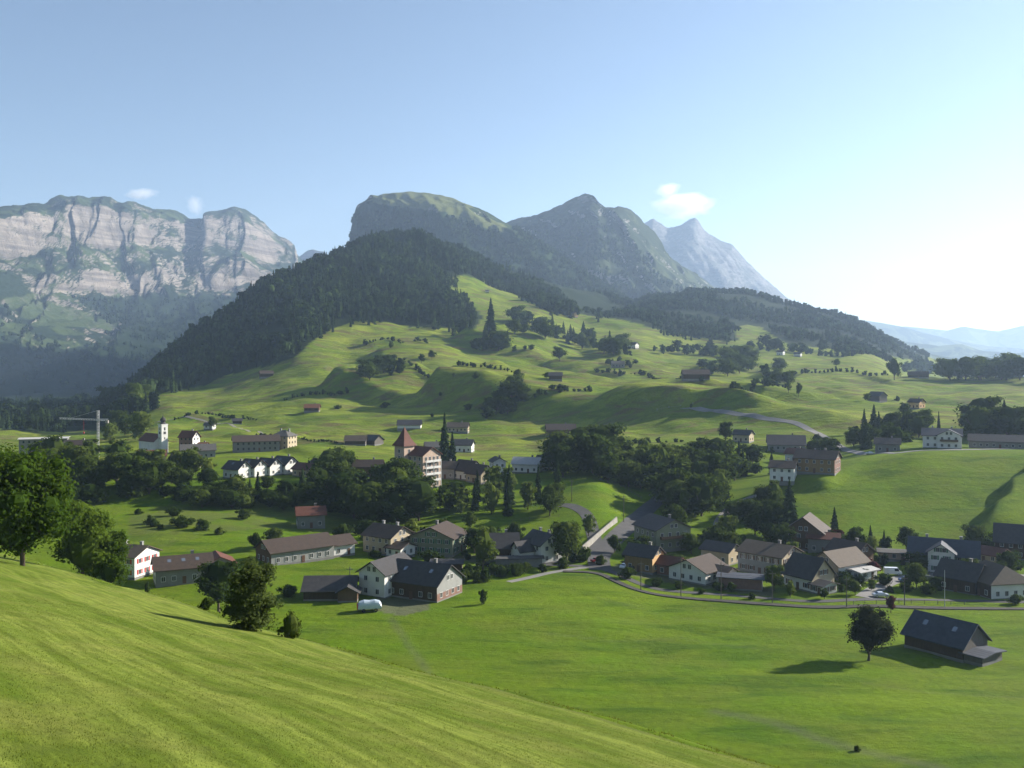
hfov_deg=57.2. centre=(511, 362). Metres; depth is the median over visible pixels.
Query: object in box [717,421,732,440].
broadleaf tree
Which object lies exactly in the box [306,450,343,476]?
broadleaf tree
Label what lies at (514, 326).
broadleaf tree
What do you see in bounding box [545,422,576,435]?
farmhouse
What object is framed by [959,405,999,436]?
broadleaf tree
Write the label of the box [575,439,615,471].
broadleaf tree
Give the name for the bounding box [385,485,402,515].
broadleaf tree
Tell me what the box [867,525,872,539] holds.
spruce tree
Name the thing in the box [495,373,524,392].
broadleaf tree
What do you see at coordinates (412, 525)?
broadleaf tree
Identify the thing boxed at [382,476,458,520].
broadleaf tree
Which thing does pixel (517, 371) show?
bush
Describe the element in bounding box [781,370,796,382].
broadleaf tree
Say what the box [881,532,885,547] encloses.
spruce tree
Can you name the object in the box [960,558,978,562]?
broadleaf tree
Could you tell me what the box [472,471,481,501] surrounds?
spruce tree
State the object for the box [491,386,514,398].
broadleaf tree
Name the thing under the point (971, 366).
broadleaf tree
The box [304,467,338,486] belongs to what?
broadleaf tree
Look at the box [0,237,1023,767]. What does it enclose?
ground
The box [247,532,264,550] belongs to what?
broadleaf tree
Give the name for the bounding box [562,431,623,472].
broadleaf tree
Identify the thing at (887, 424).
broadleaf tree
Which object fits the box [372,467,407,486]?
broadleaf tree
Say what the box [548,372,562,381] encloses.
barn
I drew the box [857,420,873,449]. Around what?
spruce tree
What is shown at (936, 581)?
broadleaf tree
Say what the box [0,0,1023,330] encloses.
sky
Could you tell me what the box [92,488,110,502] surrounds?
broadleaf tree
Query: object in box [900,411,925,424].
broadleaf tree
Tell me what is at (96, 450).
broadleaf tree
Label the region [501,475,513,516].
spruce tree
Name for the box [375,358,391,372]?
broadleaf tree
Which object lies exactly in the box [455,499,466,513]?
broadleaf tree
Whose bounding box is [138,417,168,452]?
church
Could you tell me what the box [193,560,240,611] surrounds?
broadleaf tree
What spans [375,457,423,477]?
broadleaf tree
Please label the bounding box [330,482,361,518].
broadleaf tree
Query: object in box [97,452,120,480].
broadleaf tree
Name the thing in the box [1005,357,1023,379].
broadleaf tree
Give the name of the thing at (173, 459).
broadleaf tree
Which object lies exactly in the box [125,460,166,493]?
broadleaf tree
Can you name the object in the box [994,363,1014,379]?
broadleaf tree
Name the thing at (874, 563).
broadleaf tree
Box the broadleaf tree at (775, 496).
[767,491,783,508]
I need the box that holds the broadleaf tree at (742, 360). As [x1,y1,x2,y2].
[727,352,755,372]
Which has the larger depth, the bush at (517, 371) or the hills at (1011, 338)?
the hills at (1011, 338)
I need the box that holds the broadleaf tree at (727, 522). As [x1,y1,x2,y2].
[714,515,737,531]
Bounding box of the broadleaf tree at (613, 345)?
[603,338,625,354]
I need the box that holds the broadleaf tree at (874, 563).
[866,561,881,571]
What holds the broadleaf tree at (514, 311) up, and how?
on the ground at (786, 687)
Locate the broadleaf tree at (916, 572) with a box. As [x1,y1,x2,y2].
[902,562,929,588]
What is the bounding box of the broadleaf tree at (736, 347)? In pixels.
[726,344,746,350]
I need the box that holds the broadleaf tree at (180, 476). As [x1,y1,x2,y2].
[172,467,195,485]
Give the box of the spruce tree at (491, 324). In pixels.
[485,298,497,335]
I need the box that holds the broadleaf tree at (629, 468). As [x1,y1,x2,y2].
[613,459,641,486]
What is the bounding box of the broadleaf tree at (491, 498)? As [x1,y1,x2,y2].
[480,481,500,513]
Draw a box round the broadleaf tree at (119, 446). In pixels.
[102,439,135,456]
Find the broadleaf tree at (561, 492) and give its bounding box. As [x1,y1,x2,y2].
[547,482,566,508]
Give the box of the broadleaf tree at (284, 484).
[275,479,297,492]
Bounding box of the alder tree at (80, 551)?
[47,499,115,574]
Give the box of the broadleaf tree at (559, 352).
[551,346,568,360]
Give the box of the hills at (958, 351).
[904,342,1023,358]
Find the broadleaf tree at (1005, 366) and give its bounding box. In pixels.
[997,359,1015,379]
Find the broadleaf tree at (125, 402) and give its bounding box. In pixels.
[120,400,130,415]
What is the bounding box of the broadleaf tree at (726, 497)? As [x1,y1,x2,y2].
[715,480,733,505]
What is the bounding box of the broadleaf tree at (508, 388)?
[503,383,524,397]
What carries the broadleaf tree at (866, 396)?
on the ground at (786, 687)
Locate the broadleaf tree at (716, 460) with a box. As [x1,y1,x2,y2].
[695,449,743,486]
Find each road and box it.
[546,564,1023,602]
[559,503,603,549]
[563,570,1023,609]
[588,496,665,569]
[682,407,1016,454]
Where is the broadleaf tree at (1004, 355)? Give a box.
[989,352,1021,360]
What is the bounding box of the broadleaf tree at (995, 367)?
[989,360,1005,379]
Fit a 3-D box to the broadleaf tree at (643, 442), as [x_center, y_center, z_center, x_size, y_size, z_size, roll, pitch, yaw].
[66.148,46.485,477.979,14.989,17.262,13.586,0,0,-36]
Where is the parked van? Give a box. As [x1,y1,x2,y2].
[883,567,901,575]
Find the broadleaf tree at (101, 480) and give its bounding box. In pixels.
[91,465,110,488]
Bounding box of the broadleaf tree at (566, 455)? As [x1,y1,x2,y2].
[540,443,585,476]
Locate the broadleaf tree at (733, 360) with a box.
[724,357,739,372]
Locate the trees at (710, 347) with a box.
[157,310,1023,592]
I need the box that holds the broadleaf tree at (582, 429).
[570,423,607,435]
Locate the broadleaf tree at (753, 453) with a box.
[741,444,766,462]
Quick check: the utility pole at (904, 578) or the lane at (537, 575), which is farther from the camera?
the lane at (537, 575)
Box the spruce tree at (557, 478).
[553,458,563,496]
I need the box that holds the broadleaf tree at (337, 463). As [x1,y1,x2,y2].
[326,454,350,472]
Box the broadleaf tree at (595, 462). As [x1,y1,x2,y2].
[586,453,618,474]
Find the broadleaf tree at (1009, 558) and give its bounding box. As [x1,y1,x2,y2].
[995,549,1021,570]
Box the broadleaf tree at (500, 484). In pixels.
[484,473,504,502]
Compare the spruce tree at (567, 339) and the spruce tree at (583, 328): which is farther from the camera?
the spruce tree at (583, 328)
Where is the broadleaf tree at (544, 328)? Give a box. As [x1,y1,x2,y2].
[534,320,555,338]
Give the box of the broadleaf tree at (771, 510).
[755,499,786,523]
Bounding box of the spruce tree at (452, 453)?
[447,432,456,460]
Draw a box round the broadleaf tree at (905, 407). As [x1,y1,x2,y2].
[897,402,911,412]
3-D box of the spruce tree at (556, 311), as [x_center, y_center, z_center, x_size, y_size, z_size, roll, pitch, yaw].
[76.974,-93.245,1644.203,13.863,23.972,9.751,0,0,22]
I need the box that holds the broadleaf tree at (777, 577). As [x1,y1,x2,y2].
[763,565,785,590]
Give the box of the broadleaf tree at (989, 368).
[974,357,991,379]
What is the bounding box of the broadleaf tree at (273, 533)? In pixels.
[262,527,283,538]
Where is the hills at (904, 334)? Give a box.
[863,320,1023,352]
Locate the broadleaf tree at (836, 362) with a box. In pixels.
[831,358,839,364]
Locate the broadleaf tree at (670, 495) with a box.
[652,478,691,509]
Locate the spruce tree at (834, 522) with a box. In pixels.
[830,507,838,530]
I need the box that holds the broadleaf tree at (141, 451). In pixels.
[130,448,149,461]
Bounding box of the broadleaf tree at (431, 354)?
[427,350,436,357]
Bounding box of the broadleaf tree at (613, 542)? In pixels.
[607,534,622,552]
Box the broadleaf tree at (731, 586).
[726,582,736,590]
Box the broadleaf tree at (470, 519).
[460,511,478,527]
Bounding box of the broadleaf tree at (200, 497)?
[188,488,217,506]
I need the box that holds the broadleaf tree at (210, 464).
[201,459,217,469]
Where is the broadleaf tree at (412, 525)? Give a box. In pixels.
[404,518,419,533]
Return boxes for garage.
[493,555,544,566]
[716,572,764,591]
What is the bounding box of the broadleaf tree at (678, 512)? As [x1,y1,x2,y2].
[661,503,690,525]
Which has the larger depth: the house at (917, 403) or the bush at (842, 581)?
the house at (917, 403)
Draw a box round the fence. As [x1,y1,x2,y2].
[853,600,964,604]
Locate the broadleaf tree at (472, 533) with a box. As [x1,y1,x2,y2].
[462,527,478,552]
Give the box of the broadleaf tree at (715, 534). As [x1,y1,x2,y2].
[704,525,727,541]
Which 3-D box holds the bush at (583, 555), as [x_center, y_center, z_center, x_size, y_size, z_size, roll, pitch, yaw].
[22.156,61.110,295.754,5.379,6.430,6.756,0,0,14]
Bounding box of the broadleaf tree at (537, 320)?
[528,316,552,332]
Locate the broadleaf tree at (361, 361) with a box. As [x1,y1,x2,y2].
[355,359,381,373]
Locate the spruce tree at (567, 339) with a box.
[565,330,569,343]
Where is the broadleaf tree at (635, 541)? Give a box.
[624,539,646,544]
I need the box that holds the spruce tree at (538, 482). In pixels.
[534,464,541,499]
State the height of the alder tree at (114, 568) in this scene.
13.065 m
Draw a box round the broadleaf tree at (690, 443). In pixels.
[686,440,704,455]
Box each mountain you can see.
[0,195,301,396]
[299,249,327,260]
[350,191,602,290]
[506,193,713,298]
[645,218,792,301]
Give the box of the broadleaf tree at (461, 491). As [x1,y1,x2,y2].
[455,487,469,496]
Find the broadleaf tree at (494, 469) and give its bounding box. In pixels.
[482,465,500,489]
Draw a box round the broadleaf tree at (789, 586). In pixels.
[784,581,796,596]
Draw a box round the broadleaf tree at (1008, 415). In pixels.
[990,406,1023,434]
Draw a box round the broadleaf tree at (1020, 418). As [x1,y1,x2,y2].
[1010,416,1023,434]
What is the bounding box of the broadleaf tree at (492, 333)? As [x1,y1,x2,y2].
[488,331,501,340]
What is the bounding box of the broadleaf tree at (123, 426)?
[116,414,132,434]
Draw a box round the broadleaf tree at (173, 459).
[168,450,182,465]
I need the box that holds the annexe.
[654,555,684,576]
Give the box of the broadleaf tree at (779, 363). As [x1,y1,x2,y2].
[769,357,788,368]
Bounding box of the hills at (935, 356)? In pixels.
[930,354,1023,375]
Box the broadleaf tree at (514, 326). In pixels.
[505,319,522,333]
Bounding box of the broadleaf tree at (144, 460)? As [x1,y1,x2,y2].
[128,458,150,470]
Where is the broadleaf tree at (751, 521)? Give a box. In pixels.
[741,512,764,534]
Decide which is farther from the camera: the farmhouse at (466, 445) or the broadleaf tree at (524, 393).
the broadleaf tree at (524, 393)
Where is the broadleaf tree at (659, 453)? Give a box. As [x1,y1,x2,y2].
[646,443,677,466]
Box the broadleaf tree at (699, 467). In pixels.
[682,460,710,474]
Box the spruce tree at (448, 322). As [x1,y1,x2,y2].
[444,302,452,326]
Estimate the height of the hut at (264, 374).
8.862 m
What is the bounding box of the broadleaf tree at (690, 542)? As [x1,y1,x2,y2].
[679,532,703,553]
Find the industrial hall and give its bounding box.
[17,436,69,453]
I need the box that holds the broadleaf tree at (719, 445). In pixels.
[693,437,737,456]
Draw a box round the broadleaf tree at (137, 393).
[125,392,148,414]
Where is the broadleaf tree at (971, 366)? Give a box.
[951,355,985,379]
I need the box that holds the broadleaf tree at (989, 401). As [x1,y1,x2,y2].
[951,395,1005,415]
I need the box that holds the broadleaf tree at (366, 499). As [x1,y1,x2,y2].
[342,479,396,522]
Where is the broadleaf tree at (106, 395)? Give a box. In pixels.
[94,385,120,406]
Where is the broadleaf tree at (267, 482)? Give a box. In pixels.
[259,476,275,488]
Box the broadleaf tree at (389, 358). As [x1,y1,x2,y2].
[382,354,397,367]
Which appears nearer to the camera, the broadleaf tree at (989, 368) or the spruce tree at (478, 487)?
the spruce tree at (478, 487)
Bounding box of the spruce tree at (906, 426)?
[902,413,913,441]
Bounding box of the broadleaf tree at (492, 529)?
[477,525,501,532]
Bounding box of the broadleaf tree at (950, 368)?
[930,357,965,379]
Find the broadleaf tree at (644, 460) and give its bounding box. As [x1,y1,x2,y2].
[636,450,669,467]
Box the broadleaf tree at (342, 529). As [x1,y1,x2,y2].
[331,524,354,534]
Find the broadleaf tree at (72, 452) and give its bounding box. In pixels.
[48,445,93,462]
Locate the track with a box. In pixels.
[158,416,262,433]
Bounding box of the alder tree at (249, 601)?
[218,556,284,631]
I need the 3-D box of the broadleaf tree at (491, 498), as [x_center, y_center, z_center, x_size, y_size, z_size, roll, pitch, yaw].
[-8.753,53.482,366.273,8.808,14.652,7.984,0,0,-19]
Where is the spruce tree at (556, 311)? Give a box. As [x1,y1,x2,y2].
[554,304,558,315]
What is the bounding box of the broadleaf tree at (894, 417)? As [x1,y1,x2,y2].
[871,411,902,427]
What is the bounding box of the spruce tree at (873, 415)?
[869,405,876,428]
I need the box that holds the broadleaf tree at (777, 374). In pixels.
[770,367,783,382]
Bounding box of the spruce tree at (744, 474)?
[739,450,748,476]
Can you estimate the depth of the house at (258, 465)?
431.34 m
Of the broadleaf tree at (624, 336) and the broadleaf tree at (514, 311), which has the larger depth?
the broadleaf tree at (514, 311)
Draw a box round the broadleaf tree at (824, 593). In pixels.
[820,588,828,598]
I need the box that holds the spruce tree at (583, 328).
[580,321,585,331]
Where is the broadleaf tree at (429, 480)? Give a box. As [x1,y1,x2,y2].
[396,475,439,496]
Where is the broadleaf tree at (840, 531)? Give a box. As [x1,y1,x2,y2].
[834,529,844,535]
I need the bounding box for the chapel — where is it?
[202,422,216,429]
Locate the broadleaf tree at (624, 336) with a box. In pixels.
[613,333,631,346]
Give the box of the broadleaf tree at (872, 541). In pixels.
[865,536,877,548]
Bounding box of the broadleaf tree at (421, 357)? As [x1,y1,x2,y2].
[418,353,425,362]
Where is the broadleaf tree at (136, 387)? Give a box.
[124,382,152,407]
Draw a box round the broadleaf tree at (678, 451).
[650,442,689,465]
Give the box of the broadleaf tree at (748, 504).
[734,498,759,519]
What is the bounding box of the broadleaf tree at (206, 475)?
[195,467,221,483]
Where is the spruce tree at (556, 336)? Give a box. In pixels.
[554,324,558,338]
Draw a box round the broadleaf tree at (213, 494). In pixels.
[206,489,217,504]
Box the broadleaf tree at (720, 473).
[713,468,731,490]
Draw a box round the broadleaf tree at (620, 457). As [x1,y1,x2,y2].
[611,453,624,462]
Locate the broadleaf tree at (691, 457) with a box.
[684,447,707,463]
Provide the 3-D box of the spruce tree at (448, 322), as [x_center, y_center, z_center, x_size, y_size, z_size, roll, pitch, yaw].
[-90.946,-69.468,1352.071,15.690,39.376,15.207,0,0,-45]
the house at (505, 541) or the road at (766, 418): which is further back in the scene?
the road at (766, 418)
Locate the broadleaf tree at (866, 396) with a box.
[863,393,870,399]
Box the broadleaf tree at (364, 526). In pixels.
[355,520,376,538]
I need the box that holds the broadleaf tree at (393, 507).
[379,491,413,521]
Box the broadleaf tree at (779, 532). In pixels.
[763,522,798,544]
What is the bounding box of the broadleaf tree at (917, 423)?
[905,416,933,437]
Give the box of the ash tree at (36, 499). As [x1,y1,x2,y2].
[0,441,85,565]
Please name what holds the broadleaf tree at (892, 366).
on the ground at (786, 687)
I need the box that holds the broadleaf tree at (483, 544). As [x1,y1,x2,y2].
[468,526,499,569]
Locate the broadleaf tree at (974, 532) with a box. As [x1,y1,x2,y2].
[960,523,988,544]
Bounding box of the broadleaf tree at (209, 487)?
[195,485,216,503]
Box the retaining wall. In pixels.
[582,517,617,548]
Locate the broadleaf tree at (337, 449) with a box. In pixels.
[308,445,345,465]
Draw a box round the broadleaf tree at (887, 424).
[878,421,899,433]
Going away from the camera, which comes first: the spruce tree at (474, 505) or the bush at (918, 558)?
the bush at (918, 558)
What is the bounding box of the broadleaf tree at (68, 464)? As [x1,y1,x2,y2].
[45,461,72,484]
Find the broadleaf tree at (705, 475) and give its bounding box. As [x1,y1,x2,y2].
[692,472,728,503]
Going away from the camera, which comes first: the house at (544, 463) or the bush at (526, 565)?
the bush at (526, 565)
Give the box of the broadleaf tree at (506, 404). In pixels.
[495,397,518,413]
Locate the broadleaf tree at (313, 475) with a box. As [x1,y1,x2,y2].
[305,469,320,482]
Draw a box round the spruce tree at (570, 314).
[568,306,572,318]
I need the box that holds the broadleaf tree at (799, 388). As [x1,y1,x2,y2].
[796,382,802,396]
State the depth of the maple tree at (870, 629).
198.75 m
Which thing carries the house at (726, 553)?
on the ground at (786, 687)
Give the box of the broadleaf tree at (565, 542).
[548,520,581,563]
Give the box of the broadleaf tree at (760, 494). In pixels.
[752,484,769,501]
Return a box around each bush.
[72,483,106,503]
[113,474,147,498]
[134,508,144,514]
[142,515,156,523]
[145,582,150,591]
[146,518,159,527]
[155,524,163,528]
[165,506,183,516]
[168,515,195,528]
[169,481,192,502]
[192,519,210,530]
[197,597,215,609]
[202,481,217,487]
[214,486,248,501]
[214,527,226,534]
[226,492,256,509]
[234,509,252,519]
[253,489,283,504]
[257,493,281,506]
[275,610,302,638]
[276,584,297,597]
[316,499,340,512]
[371,550,381,558]
[380,402,390,407]
[418,550,439,561]
[437,554,445,558]
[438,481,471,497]
[458,495,470,506]
[461,562,475,570]
[462,571,470,583]
[463,404,472,409]
[472,371,479,378]
[472,569,481,582]
[478,589,487,604]
[480,569,492,581]
[488,564,498,574]
[494,564,506,577]
[508,562,523,576]
[513,369,524,375]
[518,562,527,574]
[523,562,531,572]
[557,555,569,568]
[575,546,591,562]
[595,555,607,563]
[617,567,637,578]
[650,577,662,586]
[673,554,689,559]
[673,580,684,589]
[697,589,705,593]
[712,581,725,590]
[747,593,755,599]
[805,439,820,449]
[818,437,836,446]
[819,437,842,450]
[836,575,848,585]
[837,585,849,591]
[840,574,856,579]
[854,745,861,752]
[871,573,892,585]
[874,554,881,563]
[899,582,916,592]
[900,551,928,569]
[917,582,937,594]
[984,531,992,540]
[985,538,994,546]
[1005,594,1023,604]
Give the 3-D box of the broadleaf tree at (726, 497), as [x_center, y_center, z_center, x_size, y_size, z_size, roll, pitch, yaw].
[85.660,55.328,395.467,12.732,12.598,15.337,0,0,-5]
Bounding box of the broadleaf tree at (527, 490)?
[519,481,536,509]
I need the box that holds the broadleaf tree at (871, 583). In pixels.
[868,579,875,589]
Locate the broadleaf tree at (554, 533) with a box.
[550,520,575,536]
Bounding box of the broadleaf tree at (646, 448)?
[638,445,650,452]
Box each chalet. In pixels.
[360,520,417,556]
[629,341,638,348]
[787,512,830,550]
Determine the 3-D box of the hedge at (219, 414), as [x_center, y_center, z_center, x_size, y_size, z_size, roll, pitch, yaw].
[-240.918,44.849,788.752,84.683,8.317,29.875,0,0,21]
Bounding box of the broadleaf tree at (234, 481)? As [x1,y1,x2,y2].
[224,474,248,491]
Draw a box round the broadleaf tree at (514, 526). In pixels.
[505,522,525,539]
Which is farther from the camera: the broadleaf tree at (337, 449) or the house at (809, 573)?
the broadleaf tree at (337, 449)
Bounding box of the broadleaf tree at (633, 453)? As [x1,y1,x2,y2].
[620,447,645,463]
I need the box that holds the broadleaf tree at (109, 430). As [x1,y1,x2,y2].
[100,422,117,440]
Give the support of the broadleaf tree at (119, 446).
on the ground at (786, 687)
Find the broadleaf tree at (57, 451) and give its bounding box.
[39,447,64,466]
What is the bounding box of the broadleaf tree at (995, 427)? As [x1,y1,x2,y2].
[975,419,1007,433]
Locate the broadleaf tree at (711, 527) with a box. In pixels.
[703,525,720,531]
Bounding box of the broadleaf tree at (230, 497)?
[213,488,253,508]
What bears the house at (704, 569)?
on the ground at (786, 687)
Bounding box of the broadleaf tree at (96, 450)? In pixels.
[82,439,104,457]
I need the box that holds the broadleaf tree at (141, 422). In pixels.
[125,411,153,439]
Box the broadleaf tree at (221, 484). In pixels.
[215,479,228,494]
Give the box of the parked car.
[872,591,889,597]
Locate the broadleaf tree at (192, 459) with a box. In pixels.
[172,446,207,477]
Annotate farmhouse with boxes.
[231,434,280,452]
[253,532,357,565]
[303,403,320,412]
[355,552,465,602]
[446,421,469,433]
[453,438,474,452]
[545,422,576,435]
[611,361,624,367]
[731,428,754,442]
[766,433,806,452]
[776,350,784,354]
[792,448,842,475]
[907,371,928,378]
[967,433,1023,448]
[993,522,1023,559]
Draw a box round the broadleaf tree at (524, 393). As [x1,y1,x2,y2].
[516,387,532,401]
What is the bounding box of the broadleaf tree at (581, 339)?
[572,332,591,348]
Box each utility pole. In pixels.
[769,571,775,602]
[843,577,849,606]
[901,576,907,604]
[944,570,944,606]
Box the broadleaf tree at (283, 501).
[271,495,294,509]
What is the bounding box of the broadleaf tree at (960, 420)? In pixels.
[952,407,983,428]
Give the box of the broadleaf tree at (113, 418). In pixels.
[103,410,126,430]
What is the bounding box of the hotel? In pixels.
[392,424,442,486]
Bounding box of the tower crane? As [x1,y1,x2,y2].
[60,410,108,444]
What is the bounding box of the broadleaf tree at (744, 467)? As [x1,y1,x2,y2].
[729,453,752,480]
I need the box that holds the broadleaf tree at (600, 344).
[591,336,613,353]
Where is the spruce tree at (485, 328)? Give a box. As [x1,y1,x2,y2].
[480,323,488,342]
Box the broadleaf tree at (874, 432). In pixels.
[852,423,881,443]
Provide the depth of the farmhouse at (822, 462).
404.35 m
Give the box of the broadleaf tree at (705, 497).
[686,474,726,515]
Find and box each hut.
[232,418,242,423]
[259,371,273,378]
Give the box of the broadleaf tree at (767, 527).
[757,523,778,539]
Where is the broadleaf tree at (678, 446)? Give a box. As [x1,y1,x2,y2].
[671,444,687,456]
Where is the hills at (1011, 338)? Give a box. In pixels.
[903,326,1023,348]
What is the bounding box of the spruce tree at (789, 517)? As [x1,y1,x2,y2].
[776,479,798,524]
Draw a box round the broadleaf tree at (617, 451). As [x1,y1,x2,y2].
[610,447,623,455]
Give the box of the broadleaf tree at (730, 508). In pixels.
[720,501,746,519]
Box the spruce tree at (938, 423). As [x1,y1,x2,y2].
[937,411,940,427]
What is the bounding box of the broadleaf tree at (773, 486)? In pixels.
[761,479,783,497]
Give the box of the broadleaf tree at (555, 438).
[535,429,577,461]
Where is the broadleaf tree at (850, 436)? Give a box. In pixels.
[844,427,859,445]
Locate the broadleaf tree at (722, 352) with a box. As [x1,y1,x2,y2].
[714,347,739,362]
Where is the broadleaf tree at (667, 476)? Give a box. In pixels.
[636,466,691,501]
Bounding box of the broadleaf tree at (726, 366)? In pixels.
[715,358,741,375]
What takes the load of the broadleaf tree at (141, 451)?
on the ground at (786, 687)
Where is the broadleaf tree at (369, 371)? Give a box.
[358,363,382,379]
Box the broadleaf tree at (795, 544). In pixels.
[786,541,798,547]
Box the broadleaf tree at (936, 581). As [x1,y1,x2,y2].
[928,577,942,591]
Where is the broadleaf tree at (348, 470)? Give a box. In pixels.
[339,465,366,482]
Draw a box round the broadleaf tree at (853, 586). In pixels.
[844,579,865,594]
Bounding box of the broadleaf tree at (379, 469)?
[368,462,390,479]
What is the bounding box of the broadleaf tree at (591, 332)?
[583,327,597,337]
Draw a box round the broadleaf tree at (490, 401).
[479,397,500,409]
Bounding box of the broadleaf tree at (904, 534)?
[893,526,918,548]
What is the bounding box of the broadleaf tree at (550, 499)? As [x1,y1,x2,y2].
[532,481,563,515]
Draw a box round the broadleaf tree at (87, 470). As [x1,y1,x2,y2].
[65,454,110,485]
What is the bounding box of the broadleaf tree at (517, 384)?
[510,379,530,391]
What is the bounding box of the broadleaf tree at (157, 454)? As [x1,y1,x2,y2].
[144,449,166,461]
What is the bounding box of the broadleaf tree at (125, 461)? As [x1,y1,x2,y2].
[111,453,143,478]
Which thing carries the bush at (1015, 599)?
on the ground at (786, 687)
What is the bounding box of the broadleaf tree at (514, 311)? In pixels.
[504,305,528,317]
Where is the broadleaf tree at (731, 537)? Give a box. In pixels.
[722,530,740,545]
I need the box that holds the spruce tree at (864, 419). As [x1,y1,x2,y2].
[860,409,866,428]
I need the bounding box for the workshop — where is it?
[876,548,908,561]
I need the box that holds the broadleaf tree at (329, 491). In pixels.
[309,469,371,511]
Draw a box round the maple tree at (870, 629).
[844,604,897,660]
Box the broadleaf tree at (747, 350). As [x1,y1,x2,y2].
[737,345,760,360]
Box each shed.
[429,559,463,570]
[979,545,1010,562]
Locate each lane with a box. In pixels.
[507,567,587,581]
[713,495,754,524]
[855,573,1023,598]
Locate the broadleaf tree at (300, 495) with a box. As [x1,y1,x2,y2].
[292,486,310,502]
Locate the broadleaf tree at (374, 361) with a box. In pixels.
[367,359,380,369]
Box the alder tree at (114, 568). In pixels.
[88,529,132,584]
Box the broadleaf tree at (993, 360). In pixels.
[989,357,1005,377]
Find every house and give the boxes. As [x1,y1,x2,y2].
[63,438,96,445]
[123,540,162,580]
[136,449,166,459]
[150,550,235,587]
[177,429,200,445]
[179,443,216,457]
[221,459,251,478]
[243,457,268,477]
[259,456,283,475]
[273,428,297,449]
[275,454,298,474]
[290,461,313,476]
[294,503,326,528]
[352,457,384,476]
[407,520,466,556]
[424,440,440,450]
[441,459,458,479]
[455,458,478,480]
[463,462,489,484]
[486,529,519,560]
[487,455,506,472]
[509,527,561,564]
[510,455,542,473]
[536,455,553,469]
[572,311,577,317]
[621,541,666,574]
[631,513,692,551]
[666,553,739,585]
[698,539,738,565]
[735,539,804,576]
[768,458,798,485]
[781,552,839,594]
[783,446,803,460]
[793,352,801,356]
[806,529,840,552]
[816,546,880,581]
[823,537,876,560]
[874,436,900,452]
[906,534,980,572]
[907,397,926,408]
[921,426,962,448]
[933,557,985,594]
[977,560,1023,598]
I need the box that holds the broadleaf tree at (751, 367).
[745,356,758,369]
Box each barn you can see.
[300,575,362,602]
[344,435,367,445]
[367,434,384,445]
[396,420,422,430]
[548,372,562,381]
[681,369,710,380]
[867,391,887,402]
[900,609,1006,666]
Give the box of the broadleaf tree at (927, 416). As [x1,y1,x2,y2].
[917,409,935,426]
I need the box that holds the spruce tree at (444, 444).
[439,412,449,460]
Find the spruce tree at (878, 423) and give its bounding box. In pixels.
[875,412,881,436]
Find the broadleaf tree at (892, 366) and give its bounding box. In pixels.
[886,358,902,379]
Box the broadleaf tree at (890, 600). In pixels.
[885,595,896,612]
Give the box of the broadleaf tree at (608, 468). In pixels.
[593,454,619,482]
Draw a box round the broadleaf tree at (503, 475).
[498,467,517,493]
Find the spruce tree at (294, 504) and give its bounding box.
[292,492,297,506]
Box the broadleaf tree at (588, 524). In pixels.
[581,514,598,535]
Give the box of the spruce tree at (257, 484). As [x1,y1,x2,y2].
[254,472,261,501]
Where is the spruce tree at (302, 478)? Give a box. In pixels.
[298,467,305,487]
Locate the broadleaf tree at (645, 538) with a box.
[629,534,653,544]
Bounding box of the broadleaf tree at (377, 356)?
[373,354,382,359]
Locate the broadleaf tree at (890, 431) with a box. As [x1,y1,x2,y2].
[877,425,913,442]
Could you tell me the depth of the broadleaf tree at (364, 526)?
316.42 m
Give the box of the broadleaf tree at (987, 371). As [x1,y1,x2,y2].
[974,356,992,379]
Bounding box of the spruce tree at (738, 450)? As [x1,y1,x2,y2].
[736,441,741,457]
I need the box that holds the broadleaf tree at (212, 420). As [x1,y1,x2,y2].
[207,416,218,426]
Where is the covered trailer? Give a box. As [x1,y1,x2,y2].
[357,599,381,612]
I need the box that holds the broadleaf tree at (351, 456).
[340,450,357,467]
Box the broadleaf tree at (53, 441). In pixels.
[27,434,73,451]
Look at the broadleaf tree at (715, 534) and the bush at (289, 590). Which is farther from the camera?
the broadleaf tree at (715, 534)
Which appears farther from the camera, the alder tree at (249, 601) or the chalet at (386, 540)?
the chalet at (386, 540)
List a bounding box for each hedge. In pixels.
[173,410,256,419]
[256,433,338,442]
[283,387,348,400]
[363,336,427,344]
[407,360,512,377]
[479,336,534,351]
[494,384,592,414]
[553,332,632,355]
[594,368,705,380]
[632,437,683,442]
[653,344,705,354]
[696,438,774,452]
[729,378,791,391]
[753,341,892,358]
[793,366,888,375]
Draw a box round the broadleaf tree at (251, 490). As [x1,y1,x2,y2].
[243,486,256,497]
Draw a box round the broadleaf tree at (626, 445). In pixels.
[621,440,634,450]
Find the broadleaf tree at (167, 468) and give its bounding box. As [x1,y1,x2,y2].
[152,459,182,485]
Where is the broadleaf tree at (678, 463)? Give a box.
[669,458,693,472]
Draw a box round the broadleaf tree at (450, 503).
[436,491,458,510]
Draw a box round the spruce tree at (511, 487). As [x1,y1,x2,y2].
[501,465,515,505]
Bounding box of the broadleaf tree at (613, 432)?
[582,422,632,450]
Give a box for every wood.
[0,227,582,432]
[0,295,234,394]
[347,206,629,297]
[519,218,687,298]
[582,286,929,361]
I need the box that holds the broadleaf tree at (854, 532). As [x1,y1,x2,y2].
[842,526,867,542]
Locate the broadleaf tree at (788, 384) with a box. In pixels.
[786,380,791,392]
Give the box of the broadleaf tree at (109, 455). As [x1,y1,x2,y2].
[104,451,123,461]
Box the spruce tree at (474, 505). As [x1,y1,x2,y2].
[470,478,479,510]
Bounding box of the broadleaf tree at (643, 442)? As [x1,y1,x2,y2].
[636,437,652,447]
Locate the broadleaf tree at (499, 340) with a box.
[480,331,513,350]

